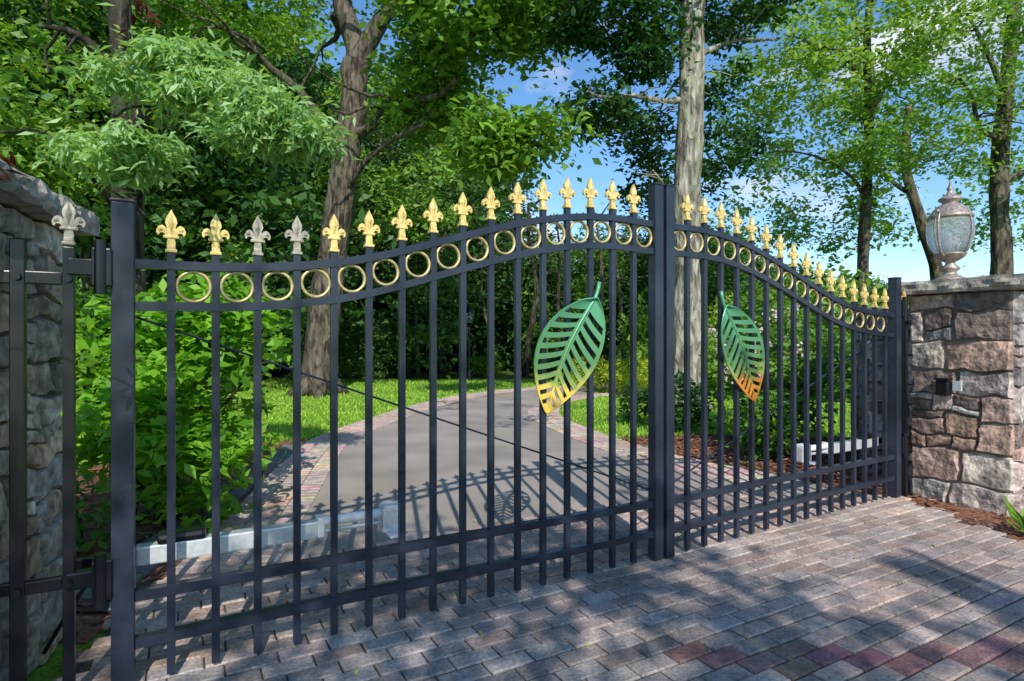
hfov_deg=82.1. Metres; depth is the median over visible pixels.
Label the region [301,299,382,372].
woodland shrub
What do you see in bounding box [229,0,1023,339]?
sky
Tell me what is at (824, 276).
woodland shrub
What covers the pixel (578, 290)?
woodland tree
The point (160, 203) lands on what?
woodland tree
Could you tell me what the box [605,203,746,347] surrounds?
woodland tree
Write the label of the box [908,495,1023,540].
mulch bed
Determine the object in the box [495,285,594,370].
woodland shrub
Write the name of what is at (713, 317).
woodland shrub
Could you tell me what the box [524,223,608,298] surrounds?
woodland tree
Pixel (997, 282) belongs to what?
cap slab
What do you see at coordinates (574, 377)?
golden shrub
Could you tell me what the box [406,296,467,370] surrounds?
woodland shrub
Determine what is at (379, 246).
woodland tree
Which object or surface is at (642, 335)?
woodland shrub
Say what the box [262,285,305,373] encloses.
woodland shrub
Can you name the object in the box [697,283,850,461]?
rhododendron shrub
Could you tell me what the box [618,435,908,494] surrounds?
mulch bed
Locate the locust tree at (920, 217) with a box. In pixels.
[772,46,1023,279]
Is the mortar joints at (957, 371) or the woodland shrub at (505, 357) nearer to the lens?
the mortar joints at (957, 371)
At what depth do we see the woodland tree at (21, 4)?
20.24 m
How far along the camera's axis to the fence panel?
2.32 m
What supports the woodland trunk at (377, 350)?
on the woodland ground at (453, 374)
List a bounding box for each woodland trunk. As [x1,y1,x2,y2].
[284,291,292,375]
[373,271,423,371]
[408,194,427,376]
[440,211,475,373]
[444,204,512,356]
[466,202,558,376]
[526,213,584,361]
[594,201,647,369]
[595,205,629,366]
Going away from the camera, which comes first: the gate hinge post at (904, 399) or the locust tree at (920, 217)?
the gate hinge post at (904, 399)
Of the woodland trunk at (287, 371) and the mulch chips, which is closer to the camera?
the mulch chips
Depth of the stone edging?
5.15 m
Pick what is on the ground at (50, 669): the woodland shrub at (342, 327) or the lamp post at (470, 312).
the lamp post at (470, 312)
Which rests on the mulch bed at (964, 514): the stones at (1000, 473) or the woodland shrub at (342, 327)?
the stones at (1000, 473)
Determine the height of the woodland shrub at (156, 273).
5.309 m
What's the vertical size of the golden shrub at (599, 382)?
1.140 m
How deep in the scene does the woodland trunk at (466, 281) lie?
25.99 m
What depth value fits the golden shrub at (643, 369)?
17.62 m
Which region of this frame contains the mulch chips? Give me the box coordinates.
[76,433,1021,630]
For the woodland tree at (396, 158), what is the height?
21.825 m
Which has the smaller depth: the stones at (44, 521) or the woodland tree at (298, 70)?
the stones at (44, 521)
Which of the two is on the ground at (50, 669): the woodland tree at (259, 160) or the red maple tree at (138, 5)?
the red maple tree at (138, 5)
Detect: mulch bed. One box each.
[60,439,310,642]
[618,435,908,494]
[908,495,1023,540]
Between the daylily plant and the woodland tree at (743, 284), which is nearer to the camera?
the daylily plant
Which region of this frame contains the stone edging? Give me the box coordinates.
[76,444,303,601]
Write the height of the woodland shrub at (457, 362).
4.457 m
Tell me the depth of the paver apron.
3.17 m
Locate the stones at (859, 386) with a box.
[850,316,908,476]
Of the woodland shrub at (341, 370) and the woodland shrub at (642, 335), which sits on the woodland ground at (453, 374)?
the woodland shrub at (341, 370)
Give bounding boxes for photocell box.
[933,377,962,395]
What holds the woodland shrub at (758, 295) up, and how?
on the ground at (50, 669)
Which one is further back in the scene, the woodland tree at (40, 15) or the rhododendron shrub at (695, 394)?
the woodland tree at (40, 15)
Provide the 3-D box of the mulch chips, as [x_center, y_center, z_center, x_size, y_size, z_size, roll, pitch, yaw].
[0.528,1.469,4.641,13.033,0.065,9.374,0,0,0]
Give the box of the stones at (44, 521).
[0,205,67,680]
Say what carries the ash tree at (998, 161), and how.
on the ground at (50, 669)
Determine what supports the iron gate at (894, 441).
attached to the gate hinge post at (904, 399)
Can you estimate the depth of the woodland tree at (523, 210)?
34.74 m
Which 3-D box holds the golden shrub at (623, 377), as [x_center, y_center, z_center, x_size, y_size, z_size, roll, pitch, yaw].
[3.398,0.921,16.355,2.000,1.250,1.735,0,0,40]
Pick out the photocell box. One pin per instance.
(943, 386)
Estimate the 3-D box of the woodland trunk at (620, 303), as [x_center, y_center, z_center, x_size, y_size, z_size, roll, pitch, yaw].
[4.651,-2.035,25.278,1.729,7.342,3.841,0,0,23]
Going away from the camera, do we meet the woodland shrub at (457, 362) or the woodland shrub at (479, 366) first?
the woodland shrub at (479, 366)
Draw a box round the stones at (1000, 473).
[908,290,1023,516]
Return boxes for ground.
[27,378,850,680]
[262,352,628,378]
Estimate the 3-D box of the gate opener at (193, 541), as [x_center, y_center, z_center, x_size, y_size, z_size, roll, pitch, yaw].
[-1.320,1.141,2.867,1.629,0.527,0.201,0,0,-23]
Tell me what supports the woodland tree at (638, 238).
on the woodland ground at (453, 374)
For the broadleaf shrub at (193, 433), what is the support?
on the mulch bed at (87, 632)
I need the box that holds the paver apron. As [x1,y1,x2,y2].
[52,490,1023,680]
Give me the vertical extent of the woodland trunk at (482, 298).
7.326 m
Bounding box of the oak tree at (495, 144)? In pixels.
[0,0,621,397]
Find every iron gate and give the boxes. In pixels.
[67,177,663,680]
[664,184,907,557]
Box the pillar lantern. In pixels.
[926,180,975,279]
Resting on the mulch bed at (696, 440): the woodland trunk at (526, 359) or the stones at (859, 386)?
the stones at (859, 386)
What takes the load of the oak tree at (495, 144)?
on the ground at (50, 669)
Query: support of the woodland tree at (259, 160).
on the woodland ground at (453, 374)
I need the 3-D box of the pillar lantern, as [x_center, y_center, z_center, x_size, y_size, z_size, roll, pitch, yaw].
[4.100,-1.027,5.500,0.377,0.954,0.381,0,0,14]
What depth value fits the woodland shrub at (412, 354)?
26.93 m
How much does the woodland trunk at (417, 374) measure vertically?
7.315 m
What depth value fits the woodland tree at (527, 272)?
28.28 m
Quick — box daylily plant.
[998,493,1023,533]
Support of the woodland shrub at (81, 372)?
on the ground at (50, 669)
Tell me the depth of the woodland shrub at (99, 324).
10.71 m
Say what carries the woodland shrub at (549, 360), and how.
on the woodland ground at (453, 374)
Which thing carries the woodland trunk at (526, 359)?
on the woodland ground at (453, 374)
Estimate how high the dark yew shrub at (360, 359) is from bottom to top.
3.508 m
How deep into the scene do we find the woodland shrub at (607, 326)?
29.38 m
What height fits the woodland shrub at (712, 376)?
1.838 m
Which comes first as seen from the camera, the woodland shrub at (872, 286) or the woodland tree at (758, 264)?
the woodland shrub at (872, 286)
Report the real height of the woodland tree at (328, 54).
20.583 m
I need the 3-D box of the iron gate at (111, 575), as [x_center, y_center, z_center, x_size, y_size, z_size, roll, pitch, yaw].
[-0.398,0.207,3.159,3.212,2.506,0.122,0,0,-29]
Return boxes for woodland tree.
[0,0,106,279]
[0,0,407,373]
[0,1,192,260]
[3,0,367,332]
[69,2,325,278]
[184,0,412,299]
[279,69,521,317]
[286,45,478,371]
[335,57,505,237]
[347,153,532,379]
[426,135,561,288]
[472,218,586,371]
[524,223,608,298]
[549,229,647,371]
[577,212,647,353]
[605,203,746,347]
[708,218,761,325]
[711,226,801,303]
[869,271,887,297]
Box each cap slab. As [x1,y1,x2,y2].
[0,159,99,235]
[850,308,908,319]
[901,273,1023,295]
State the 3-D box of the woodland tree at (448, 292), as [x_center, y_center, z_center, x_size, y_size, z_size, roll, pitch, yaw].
[-2.666,-3.381,25.762,9.980,10.367,11.960,0,0,-33]
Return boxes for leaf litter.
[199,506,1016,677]
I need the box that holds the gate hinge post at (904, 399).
[901,291,911,496]
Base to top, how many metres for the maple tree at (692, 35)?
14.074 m
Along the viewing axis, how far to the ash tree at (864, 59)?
16.55 m
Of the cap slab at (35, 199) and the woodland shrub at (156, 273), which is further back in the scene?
the woodland shrub at (156, 273)
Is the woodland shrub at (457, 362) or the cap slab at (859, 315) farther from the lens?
the woodland shrub at (457, 362)
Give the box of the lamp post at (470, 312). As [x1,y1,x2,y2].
[466,304,474,380]
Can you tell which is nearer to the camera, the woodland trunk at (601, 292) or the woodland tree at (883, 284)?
the woodland trunk at (601, 292)
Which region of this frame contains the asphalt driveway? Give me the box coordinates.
[178,385,858,571]
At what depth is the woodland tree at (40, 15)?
22.16 m
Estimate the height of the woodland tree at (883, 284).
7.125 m
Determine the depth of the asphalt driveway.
6.45 m
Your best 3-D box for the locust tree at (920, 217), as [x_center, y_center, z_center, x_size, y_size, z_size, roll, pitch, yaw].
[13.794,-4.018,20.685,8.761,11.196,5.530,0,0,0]
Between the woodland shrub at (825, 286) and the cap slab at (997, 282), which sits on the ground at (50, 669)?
the woodland shrub at (825, 286)
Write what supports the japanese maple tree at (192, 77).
on the mulch bed at (87, 632)
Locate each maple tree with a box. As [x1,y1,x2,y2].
[0,0,166,182]
[0,0,360,484]
[508,0,830,409]
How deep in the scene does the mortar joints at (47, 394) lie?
2.69 m
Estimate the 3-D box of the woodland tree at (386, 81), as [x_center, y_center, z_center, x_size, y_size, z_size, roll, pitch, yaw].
[-6.245,-8.521,36.818,15.275,20.363,13.865,0,0,42]
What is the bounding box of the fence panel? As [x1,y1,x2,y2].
[0,199,85,680]
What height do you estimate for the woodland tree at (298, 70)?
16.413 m
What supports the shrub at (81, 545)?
on the mulch bed at (87, 632)
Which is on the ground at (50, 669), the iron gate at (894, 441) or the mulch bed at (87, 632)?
the mulch bed at (87, 632)
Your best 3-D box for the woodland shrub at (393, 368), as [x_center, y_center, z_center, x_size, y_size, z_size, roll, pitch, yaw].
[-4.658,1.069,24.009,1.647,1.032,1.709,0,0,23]
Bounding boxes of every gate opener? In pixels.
[42,500,408,653]
[797,433,881,467]
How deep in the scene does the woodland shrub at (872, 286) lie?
19.18 m
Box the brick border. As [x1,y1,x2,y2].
[163,384,776,579]
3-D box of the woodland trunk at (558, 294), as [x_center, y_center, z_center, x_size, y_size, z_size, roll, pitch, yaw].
[2.568,-2.038,26.817,4.212,7.338,5.925,0,0,0]
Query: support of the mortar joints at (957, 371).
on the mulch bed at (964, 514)
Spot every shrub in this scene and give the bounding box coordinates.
[60,257,292,532]
[60,298,110,404]
[60,451,143,557]
[61,287,160,413]
[76,276,110,358]
[81,247,251,385]
[238,318,287,376]
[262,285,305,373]
[262,285,408,385]
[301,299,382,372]
[338,300,438,372]
[338,357,351,376]
[374,356,414,377]
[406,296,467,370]
[448,325,506,368]
[458,350,504,376]
[467,301,536,370]
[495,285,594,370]
[531,349,578,377]
[548,287,624,369]
[561,356,601,385]
[577,354,629,392]
[599,351,647,393]
[616,287,709,378]
[616,369,728,432]
[626,359,647,386]
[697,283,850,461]
[708,292,732,353]
[708,334,732,397]
[709,274,827,360]
[743,258,852,304]
[743,266,883,403]
[845,271,909,315]
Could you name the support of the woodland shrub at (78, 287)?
on the ground at (50, 669)
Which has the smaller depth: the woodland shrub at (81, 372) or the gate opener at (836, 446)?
the gate opener at (836, 446)
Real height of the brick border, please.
0.025 m
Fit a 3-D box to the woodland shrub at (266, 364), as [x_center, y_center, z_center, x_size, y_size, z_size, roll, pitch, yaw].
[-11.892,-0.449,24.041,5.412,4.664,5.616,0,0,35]
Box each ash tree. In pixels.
[663,0,1000,305]
[810,0,1023,274]

